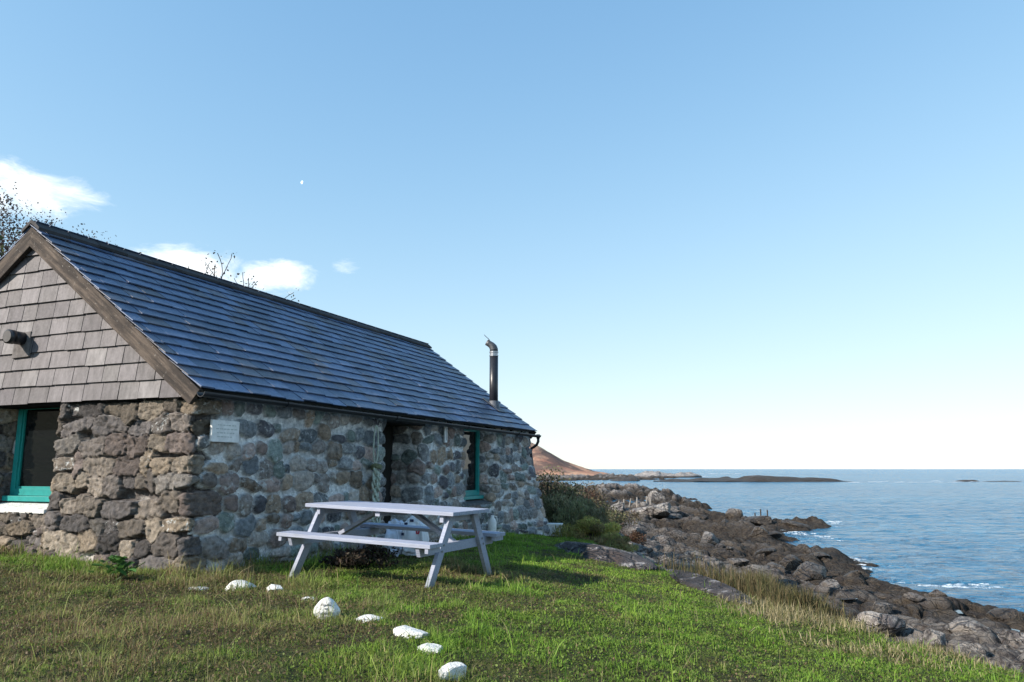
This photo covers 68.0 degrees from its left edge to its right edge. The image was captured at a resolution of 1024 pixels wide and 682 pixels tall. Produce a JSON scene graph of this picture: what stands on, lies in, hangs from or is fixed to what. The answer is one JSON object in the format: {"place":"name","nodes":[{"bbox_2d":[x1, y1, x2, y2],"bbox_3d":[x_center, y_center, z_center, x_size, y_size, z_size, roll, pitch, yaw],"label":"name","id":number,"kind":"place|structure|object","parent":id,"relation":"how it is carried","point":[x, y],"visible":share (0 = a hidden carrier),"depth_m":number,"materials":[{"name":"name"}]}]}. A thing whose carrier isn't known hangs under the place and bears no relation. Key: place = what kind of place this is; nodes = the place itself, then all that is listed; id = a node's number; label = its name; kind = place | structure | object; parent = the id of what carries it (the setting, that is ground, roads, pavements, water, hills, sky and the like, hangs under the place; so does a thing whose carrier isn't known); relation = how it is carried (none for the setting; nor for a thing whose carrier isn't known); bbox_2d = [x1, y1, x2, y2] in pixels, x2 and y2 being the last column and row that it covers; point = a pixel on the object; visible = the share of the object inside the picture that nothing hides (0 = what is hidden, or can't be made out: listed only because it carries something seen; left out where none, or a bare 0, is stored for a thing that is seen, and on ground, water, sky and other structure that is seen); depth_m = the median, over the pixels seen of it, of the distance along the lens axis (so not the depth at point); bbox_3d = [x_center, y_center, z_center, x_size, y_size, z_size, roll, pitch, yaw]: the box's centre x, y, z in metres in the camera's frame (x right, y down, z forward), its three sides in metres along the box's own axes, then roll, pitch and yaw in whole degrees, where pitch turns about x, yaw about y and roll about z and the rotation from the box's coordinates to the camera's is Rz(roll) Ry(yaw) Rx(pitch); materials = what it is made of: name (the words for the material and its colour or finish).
{"place":"outdoors","nodes":[
{"label":"outdoors","id":0,"kind":"place"},
{"bbox_2d":[0,473,1023,681],"bbox_3d":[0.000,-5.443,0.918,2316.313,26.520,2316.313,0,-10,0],"label":"ground","id":1,"kind":"structure","parent":0,"point":[685,532],"depth_m":7.33,"materials":[{"name":"green plant"}]},
{"bbox_2d":[0,182,117,257],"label":"tree","id":2,"kind":"object","parent":1,"relation":"on","point":[6,247],"visible":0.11,"depth_m":17.58,"materials":[{"name":"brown plant"}]},
{"bbox_2d":[0,228,140,255],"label":"tree","id":3,"kind":"object","parent":1,"relation":"on","point":[2,246],"visible":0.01,"depth_m":14.83,"materials":[{"name":"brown plant"}]},
{"bbox_2d":[88,555,144,580],"bbox_3d":[-4.047,2.324,7.750,0.589,0.274,0.403,0,-10,0],"label":"dock plant","id":4,"kind":"object","parent":1,"relation":"on","point":[121,565],"visible":0.89,"depth_m":7.71,"materials":[{"name":"green plant"}]},
{"bbox_2d":[188,250,234,278],"bbox_3d":[-8.934,1.327,24.427,3.499,8.321,5.563,-9,-13,41],"label":"tree","id":5,"kind":"object","parent":1,"relation":"on","point":[216,267],"visible":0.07,"depth_m":23.70,"materials":[{"name":"brown plant"}]},
{"bbox_2d":[225,580,256,590],"bbox_3d":[-2.700,2.453,7.549,0.305,0.144,0.272,2,-10,-10],"label":"painted stone","id":6,"kind":"object","parent":1,"relation":"on","point":[243,582],"visible":0.36,"depth_m":7.47,"materials":[{"name":"white stone"}]},
{"bbox_2d":[230,272,298,300],"bbox_3d":[-8.530,1.842,25.251,3.325,7.759,5.157,-3,-10,17],"label":"tree","id":7,"kind":"object","parent":1,"relation":"on","point":[256,284],"visible":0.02,"depth_m":24.38,"materials":[{"name":"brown plant"}]},
{"bbox_2d":[0,220,549,571],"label":"stone cottage","id":8,"kind":"structure","parent":1,"relation":"on","point":[153,410],"depth_m":9.87,"materials":[{"name":"stone"}]},
{"bbox_2d":[0,408,62,513],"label":"window","id":9,"kind":"structure","parent":8,"relation":"in","point":[33,450],"depth_m":9.96,"materials":[{"name":"teal paint"}]},
{"bbox_2d":[370,419,381,536],"bbox_3d":[-2.095,2.129,11.693,0.206,1.842,0.263,3,-10,-18],"label":"mooring rope","id":10,"kind":"object","parent":8,"relation":"hanging from","point":[376,466],"visible":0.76,"depth_m":11.66,"materials":[{"name":"green fabric"}]},
{"bbox_2d":[382,425,392,533],"bbox_3d":[-2.374,2.525,12.922,0.040,2.200,1.154,-4,-10,22],"label":"door","id":11,"kind":"structure","parent":8,"relation":"in","point":[388,430],"depth_m":13.38,"materials":[{"name":"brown wood"}]},
{"bbox_2d":[462,429,492,505],"bbox_3d":[-0.828,2.556,15.570,0.328,1.618,1.455,-4,-10,22],"label":"window","id":12,"kind":"structure","parent":8,"relation":"in","point":[471,469],"depth_m":15.83,"materials":[{"name":"teal paint"}]},
{"bbox_2d":[267,584,282,591],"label":"painted stone","id":13,"kind":"object","parent":1,"relation":"on","point":[271,586],"visible":0.53,"depth_m":7.21,"materials":[{"name":"white stone"}]},
{"bbox_2d":[313,597,339,620],"bbox_3d":[-1.397,2.032,5.727,0.202,0.192,0.116,1,-10,-8],"label":"painted stone","id":14,"kind":"object","parent":1,"relation":"on","point":[330,602],"visible":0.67,"depth_m":5.69,"materials":[{"name":"white stone"}]},
{"bbox_2d":[318,544,399,569],"bbox_3d":[-1.872,2.666,9.286,0.979,0.393,0.876,2,-10,-11],"label":"dead plant","id":15,"kind":"object","parent":1,"relation":"on","point":[354,557],"visible":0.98,"depth_m":9.19,"materials":[{"name":"brown plant"}]},
{"bbox_2d":[356,614,383,622],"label":"painted stone","id":16,"kind":"object","parent":1,"relation":"on","point":[365,617],"visible":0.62,"depth_m":5.54,"materials":[{"name":"white stone"}]},
{"bbox_2d":[276,501,504,588],"bbox_3d":[-1.322,2.305,8.581,1.940,0.859,1.718,-3,-10,25],"label":"picnic table","id":17,"kind":"object","parent":1,"relation":"on","point":[356,531],"visible":0.94,"depth_m":8.40,"materials":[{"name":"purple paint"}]},
{"bbox_2d":[385,518,402,556],"bbox_3d":[-1.639,2.779,10.729,0.314,0.526,0.270,-4,-10,22],"label":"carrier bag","id":18,"kind":"object","parent":1,"relation":"on","point":[392,534],"visible":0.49,"depth_m":10.65,"materials":[{"name":"white plastic"}]},
{"bbox_2d":[393,625,428,638],"bbox_3d":[-0.688,1.986,5.152,0.240,0.092,0.193,-5,-11,28],"label":"painted stone","id":19,"kind":"object","parent":1,"relation":"on","point":[408,629],"visible":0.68,"depth_m":5.10,"materials":[{"name":"white stone"}]},
{"bbox_2d":[401,516,428,555],"bbox_3d":[-1.363,2.730,10.639,0.448,0.555,0.294,-4,-10,22],"label":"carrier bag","id":20,"kind":"object","parent":1,"relation":"on","point":[414,535],"visible":0.44,"depth_m":10.54,"materials":[{"name":"white plastic"}]},
{"bbox_2d":[417,643,442,654],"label":"painted stone","id":21,"kind":"object","parent":1,"relation":"on","point":[431,645],"visible":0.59,"depth_m":4.73,"materials":[{"name":"white stone"}]},
{"bbox_2d":[438,662,466,680],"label":"painted stone","id":22,"kind":"object","parent":1,"relation":"on","point":[459,667],"visible":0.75,"depth_m":4.20,"materials":[{"name":"white stone"}]},
{"bbox_2d":[488,513,497,530],"bbox_3d":[-0.392,3.671,15.106,0.168,0.460,0.173,-4,-10,23],"label":"plastic jug","id":23,"kind":"object","parent":1,"relation":"on","point":[492,522],"visible":0.82,"depth_m":15.05,"materials":[{"name":"white plastic"}]},
{"bbox_2d":[0,527,1014,681],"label":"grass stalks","id":24,"kind":"object","parent":1,"relation":"on","point":[336,610],"depth_m":6.45,"materials":[{"name":"green plant"}]},
{"bbox_2d":[0,530,1023,681],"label":"grass","id":25,"kind":"structure","parent":1,"relation":"on","point":[317,585],"depth_m":5.91,"materials":[{"name":"green plant"}]},
{"bbox_2d":[546,523,562,535],"bbox_3d":[0.995,4.543,17.743,0.370,0.540,0.340,-2,-10,14],"label":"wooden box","id":26,"kind":"object","parent":1,"relation":"on","point":[551,525],"visible":0.42,"depth_m":17.62,"materials":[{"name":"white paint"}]},
{"bbox_2d":[535,464,587,522],"bbox_3d":[0.858,4.469,21.427,2.476,2.001,2.382,-5,-11,27],"label":"bush","id":27,"kind":"object","parent":1,"relation":"on","point":[546,485],"visible":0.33,"depth_m":21.37,"materials":[{"name":"green plant"}]},
{"bbox_2d":[539,481,607,508],"bbox_3d":[1.852,5.685,26.283,3.036,1.636,2.351,0,-10,0],"label":"bush","id":28,"kind":"object","parent":1,"relation":"on","point":[595,495],"visible":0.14,"depth_m":26.28,"materials":[{"name":"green plant"}]},
{"bbox_2d":[539,492,610,536],"bbox_3d":[1.590,4.405,19.141,1.980,1.299,1.548,7,-12,-36],"label":"bush","id":29,"kind":"object","parent":1,"relation":"on","point":[574,511],"visible":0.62,"depth_m":18.81,"materials":[{"name":"green plant"}]},
{"bbox_2d":[545,496,608,523],"bbox_3d":[1.808,4.748,20.371,1.767,1.159,1.498,4,-10,-23],"label":"bush","id":30,"kind":"object","parent":1,"relation":"on","point":[592,504],"visible":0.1,"depth_m":20.34,"materials":[{"name":"green plant"}]},
{"bbox_2d":[552,482,610,518],"bbox_3d":[1.893,5.183,23.660,2.045,1.630,1.873,3,-10,-16],"label":"bush","id":31,"kind":"object","parent":1,"relation":"on","point":[603,507],"visible":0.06,"depth_m":23.35,"materials":[{"name":"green plant"}]},
{"bbox_2d":[551,515,621,540],"bbox_3d":[1.737,4.380,17.590,1.654,0.735,1.145,-2,-10,11],"label":"bush","id":32,"kind":"object","parent":1,"relation":"on","point":[585,526],"visible":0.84,"depth_m":17.43,"materials":[{"name":"green plant"}]},
{"bbox_2d":[554,541,657,570],"bbox_3d":[1.385,3.451,12.157,0.825,0.317,3.003,4,-9,-23],"label":"rock slab","id":33,"kind":"object","parent":1,"relation":"on","point":[604,554],"visible":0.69,"depth_m":11.64,"materials":[{"name":"grey stone"}]},
{"bbox_2d":[578,531,639,551],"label":"bush","id":34,"kind":"object","parent":1,"relation":"on","point":[618,541],"visible":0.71,"depth_m":16.79,"materials":[{"name":"green plant"}]},
{"bbox_2d":[595,509,626,532],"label":"bush","id":35,"kind":"object","parent":1,"relation":"on","point":[622,526],"visible":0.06,"depth_m":34.74,"materials":[{"name":"green plant"}]},
{"bbox_2d":[610,502,624,512],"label":"boulder","id":36,"kind":"object","parent":1,"relation":"on","point":[620,506],"visible":0.49,"depth_m":59.27,"materials":[{"name":"grey stone"}]},
{"bbox_2d":[603,504,643,528],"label":"bush","id":37,"kind":"object","parent":1,"relation":"on","point":[621,517],"visible":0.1,"depth_m":28.12,"materials":[{"name":"green plant"}]},
{"bbox_2d":[624,530,646,544],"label":"bush","id":38,"kind":"object","parent":1,"relation":"on","point":[635,536],"visible":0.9,"depth_m":31.93,"materials":[{"name":"brown plant"}]},
{"bbox_2d":[630,527,642,534],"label":"boulder","id":39,"kind":"object","parent":1,"relation":"on","point":[638,530],"visible":0.52,"depth_m":40.89,"materials":[{"name":"grey stone"}]},
{"bbox_2d":[637,548,653,553],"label":"boulder","id":40,"kind":"object","parent":1,"relation":"on","point":[647,550],"visible":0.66,"depth_m":27.38,"materials":[{"name":"grey stone"}]},
{"bbox_2d":[629,506,669,518],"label":"boulder","id":41,"kind":"object","parent":1,"relation":"on","point":[657,512],"visible":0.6,"depth_m":55.32,"materials":[{"name":"grey stone"}]},
{"bbox_2d":[647,490,666,503],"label":"boulder","id":42,"kind":"object","parent":1,"relation":"on","point":[656,497],"visible":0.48,"depth_m":84.48,"materials":[{"name":"grey stone"}]},
{"bbox_2d":[654,502,670,511],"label":"boulder","id":43,"kind":"object","parent":1,"relation":"on","point":[666,506],"visible":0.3,"depth_m":57.36,"materials":[{"name":"grey stone"}]},
{"bbox_2d":[682,499,691,502],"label":"boulder","id":44,"kind":"object","parent":1,"relation":"on","point":[686,501],"visible":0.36,"depth_m":85.27,"materials":[{"name":"grey stone"}]},
{"bbox_2d":[698,515,707,519],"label":"boulder","id":45,"kind":"object","parent":1,"relation":"on","point":[703,517],"visible":0.74,"depth_m":61.91,"materials":[{"name":"grey stone"}]},
{"bbox_2d":[664,569,753,605],"bbox_3d":[2.443,3.224,9.965,0.416,0.247,3.369,1,-11,-6],"label":"rock slab","id":46,"kind":"object","parent":1,"relation":"on","point":[713,586],"visible":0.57,"depth_m":9.45,"materials":[{"name":"grey stone"}]},
{"bbox_2d":[700,531,719,545],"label":"boulder","id":47,"kind":"object","parent":1,"relation":"on","point":[709,537],"visible":0.4,"depth_m":37.30,"materials":[{"name":"grey stone"}]},
{"bbox_2d":[715,543,725,547],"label":"boulder","id":48,"kind":"object","parent":1,"relation":"on","point":[719,545],"visible":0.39,"depth_m":35.38,"materials":[{"name":"grey stone"}]},
{"bbox_2d":[725,508,742,517],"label":"boulder","id":49,"kind":"object","parent":1,"relation":"on","point":[731,513],"visible":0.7,"depth_m":60.97,"materials":[{"name":"grey stone"}]},
{"bbox_2d":[726,558,748,566],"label":"boulder","id":50,"kind":"object","parent":1,"relation":"on","point":[738,561],"visible":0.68,"depth_m":27.97,"materials":[{"name":"grey stone"}]},
{"bbox_2d":[744,516,771,525],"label":"boulder","id":51,"kind":"object","parent":1,"relation":"on","point":[761,520],"visible":0.77,"depth_m":55.75,"materials":[{"name":"grey stone"}]},
{"bbox_2d":[750,526,767,537],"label":"boulder","id":52,"kind":"object","parent":1,"relation":"on","point":[757,531],"visible":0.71,"depth_m":44.34,"materials":[{"name":"grey stone"}]},
{"bbox_2d":[754,548,776,555],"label":"boulder","id":53,"kind":"object","parent":1,"relation":"on","point":[767,551],"visible":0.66,"depth_m":33.92,"materials":[{"name":"grey stone"}]},
{"bbox_2d":[766,531,781,537],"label":"boulder","id":54,"kind":"object","parent":1,"relation":"on","point":[775,534],"visible":0.81,"depth_m":44.15,"materials":[{"name":"grey stone"}]},
{"bbox_2d":[764,562,785,574],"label":"boulder","id":55,"kind":"object","parent":1,"relation":"on","point":[781,568],"visible":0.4,"depth_m":27.69,"materials":[{"name":"grey stone"}]},
{"bbox_2d":[778,560,799,570],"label":"boulder","id":56,"kind":"object","parent":1,"relation":"on","point":[790,565],"visible":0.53,"depth_m":30.18,"materials":[{"name":"grey stone"}]},
{"bbox_2d":[782,554,801,562],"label":"boulder","id":57,"kind":"object","parent":1,"relation":"on","point":[791,557],"visible":0.43,"depth_m":31.49,"materials":[{"name":"grey stone"}]},
{"bbox_2d":[781,519,809,528],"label":"boulder","id":58,"kind":"object","parent":1,"relation":"on","point":[795,524],"visible":1,"depth_m":53.01,"materials":[{"name":"grey stone"}]},
{"bbox_2d":[793,561,826,580],"bbox_3d":[10.717,8.448,27.170,1.188,0.938,1.842,10,0,38],"label":"boulder","id":59,"kind":"object","parent":1,"relation":"on","point":[807,571],"visible":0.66,"depth_m":26.80,"materials":[{"name":"grey stone"}]},
{"bbox_2d":[811,552,829,558],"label":"boulder","id":60,"kind":"object","parent":1,"relation":"on","point":[818,555],"visible":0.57,"depth_m":32.34,"materials":[{"name":"grey stone"}]},
{"bbox_2d":[819,579,840,586],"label":"boulder","id":61,"kind":"object","parent":1,"relation":"on","point":[825,583],"visible":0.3,"depth_m":22.65,"materials":[{"name":"grey stone"}]},
{"bbox_2d":[827,580,841,589],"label":"boulder","id":62,"kind":"object","parent":1,"relation":"on","point":[835,583],"visible":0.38,"depth_m":21.51,"materials":[{"name":"grey stone"}]},
{"bbox_2d":[673,588,1023,680],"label":"dry grass","id":63,"kind":"structure","parent":1,"relation":"on","point":[778,613],"depth_m":7.43,"materials":[{"name":"beige plant"}]},
{"bbox_2d":[848,570,864,579],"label":"boulder","id":64,"kind":"object","parent":1,"relation":"on","point":[856,573],"visible":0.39,"depth_m":26.84,"materials":[{"name":"grey stone"}]},
{"bbox_2d":[856,611,905,637],"bbox_3d":[7.287,5.658,14.937,0.802,0.667,0.847,4,-11,-24],"label":"boulder","id":65,"kind":"object","parent":1,"relation":"on","point":[890,625],"visible":0.56,"depth_m":14.66,"materials":[{"name":"grey stone"}]},
{"bbox_2d":[871,601,891,614],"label":"boulder","id":66,"kind":"object","parent":1,"relation":"on","point":[881,607],"visible":0.41,"depth_m":19.16,"materials":[{"name":"grey stone"}]},
{"bbox_2d":[903,592,924,602],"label":"boulder","id":67,"kind":"object","parent":1,"relation":"on","point":[915,597],"visible":1,"depth_m":20.19,"materials":[{"name":"grey stone"}]},
{"bbox_2d":[920,629,945,647],"bbox_3d":[7.723,5.471,13.851,0.431,0.369,0.423,23,-17,-33],"label":"boulder","id":68,"kind":"object","parent":1,"relation":"on","point":[928,635],"visible":0.69,"depth_m":13.76,"materials":[{"name":"grey stone"}]},
{"bbox_2d":[924,589,947,596],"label":"boulder","id":69,"kind":"object","parent":1,"relation":"on","point":[935,593],"visible":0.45,"depth_m":21.30,"materials":[{"name":"grey stone"}]},
{"bbox_2d":[944,616,988,632],"bbox_3d":[9.177,5.726,15.187,0.784,0.347,0.812,2,-14,4],"label":"boulder","id":70,"kind":"object","parent":1,"relation":"on","point":[964,624],"visible":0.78,"depth_m":15.09,"materials":[{"name":"grey stone"}]},
{"bbox_2d":[952,643,987,656],"bbox_3d":[8.003,5.433,13.277,0.549,0.277,0.337,8,6,44],"label":"boulder","id":71,"kind":"object","parent":1,"relation":"on","point":[967,648],"visible":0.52,"depth_m":13.23,"materials":[{"name":"grey stone"}]},
{"bbox_2d":[986,608,1022,621],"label":"boulder","id":72,"kind":"object","parent":1,"relation":"on","point":[1002,614],"visible":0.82,"depth_m":19.40,"materials":[{"name":"grey stone"}]},
{"bbox_2d":[997,630,1023,647],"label":"boulder","id":73,"kind":"object","parent":1,"relation":"on","point":[1015,639],"visible":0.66,"depth_m":14.39,"materials":[{"name":"grey stone"}]},
{"bbox_2d":[1013,653,1023,663],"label":"boulder","id":74,"kind":"object","parent":1,"relation":"on","point":[1019,659],"visible":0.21,"depth_m":12.77,"materials":[{"name":"grey stone"}]},
{"bbox_2d":[0,0,1023,468],"label":"sky","id":75,"kind":"structure","parent":0,"point":[683,234],"materials":[{"name":"blue"}]},
{"bbox_2d":[529,442,609,475],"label":"hill","id":76,"kind":"structure","parent":0,"point":[542,457],"depth_m":489.57,"materials":[{"name":"brown soil"}]},
{"bbox_2d":[652,545,877,634],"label":"tall grass","id":77,"kind":"structure","parent":0,"point":[762,586],"depth_m":8.95,"materials":[{"name":"beige plant"}]},
{"bbox_2d":[539,469,1023,611],"bbox_3d":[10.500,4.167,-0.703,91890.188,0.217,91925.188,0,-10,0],"label":"sea","id":78,"kind":"structure","parent":0,"point":[908,530],"depth_m":71.70,"materials":[{"name":"liquid"}]},
{"bbox_2d":[610,476,639,480],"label":"skerry","id":79,"kind":"structure","parent":78,"relation":"in","point":[632,478],"depth_m":268.08,"materials":[{"name":"grey stone"}]},
{"bbox_2d":[634,471,666,476],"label":"skerry","id":80,"kind":"structure","parent":78,"relation":"in","point":[650,473],"depth_m":385.07,"materials":[{"name":"grey stone"}]},
{"bbox_2d":[663,472,701,476],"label":"skerry","id":81,"kind":"structure","parent":78,"relation":"in","point":[685,474],"depth_m":386.37,"materials":[{"name":"grey stone"}]},
{"bbox_2d":[653,475,853,481],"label":"skerry","id":82,"kind":"structure","parent":78,"relation":"in","point":[757,478],"depth_m":253.89,"materials":[{"name":"grey stone"}]},
{"bbox_2d":[702,473,976,482],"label":"foam","id":83,"kind":"object","parent":78,"relation":"on","point":[859,482],"visible":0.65,"depth_m":234.13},
{"bbox_2d":[783,521,1021,590],"bbox_3d":[19.438,11.618,44.166,6.338,0.124,36.540,-2,-10,12],"label":"foam","id":84,"kind":"object","parent":78,"relation":"on","point":[958,585],"visible":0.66,"depth_m":27.28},
{"bbox_2d":[954,480,979,481],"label":"skerry","id":85,"kind":"structure","parent":78,"relation":"in","point":[967,481],"depth_m":256.73,"materials":[{"name":"grey stone"}]},
{"bbox_2d":[982,481,1020,481],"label":"skerry","id":86,"kind":"structure","parent":78,"relation":"in","point":[1001,481],"depth_m":256.38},
{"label":"boulder","id":87,"kind":"object","parent":78,"relation":"in","visible":0},
{"bbox_2d":[667,513,681,519],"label":"boulder","id":88,"kind":"object","parent":87,"relation":"on","point":[672,516],"visible":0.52,"depth_m":56.26,"materials":[{"name":"grey stone"}]}
]}

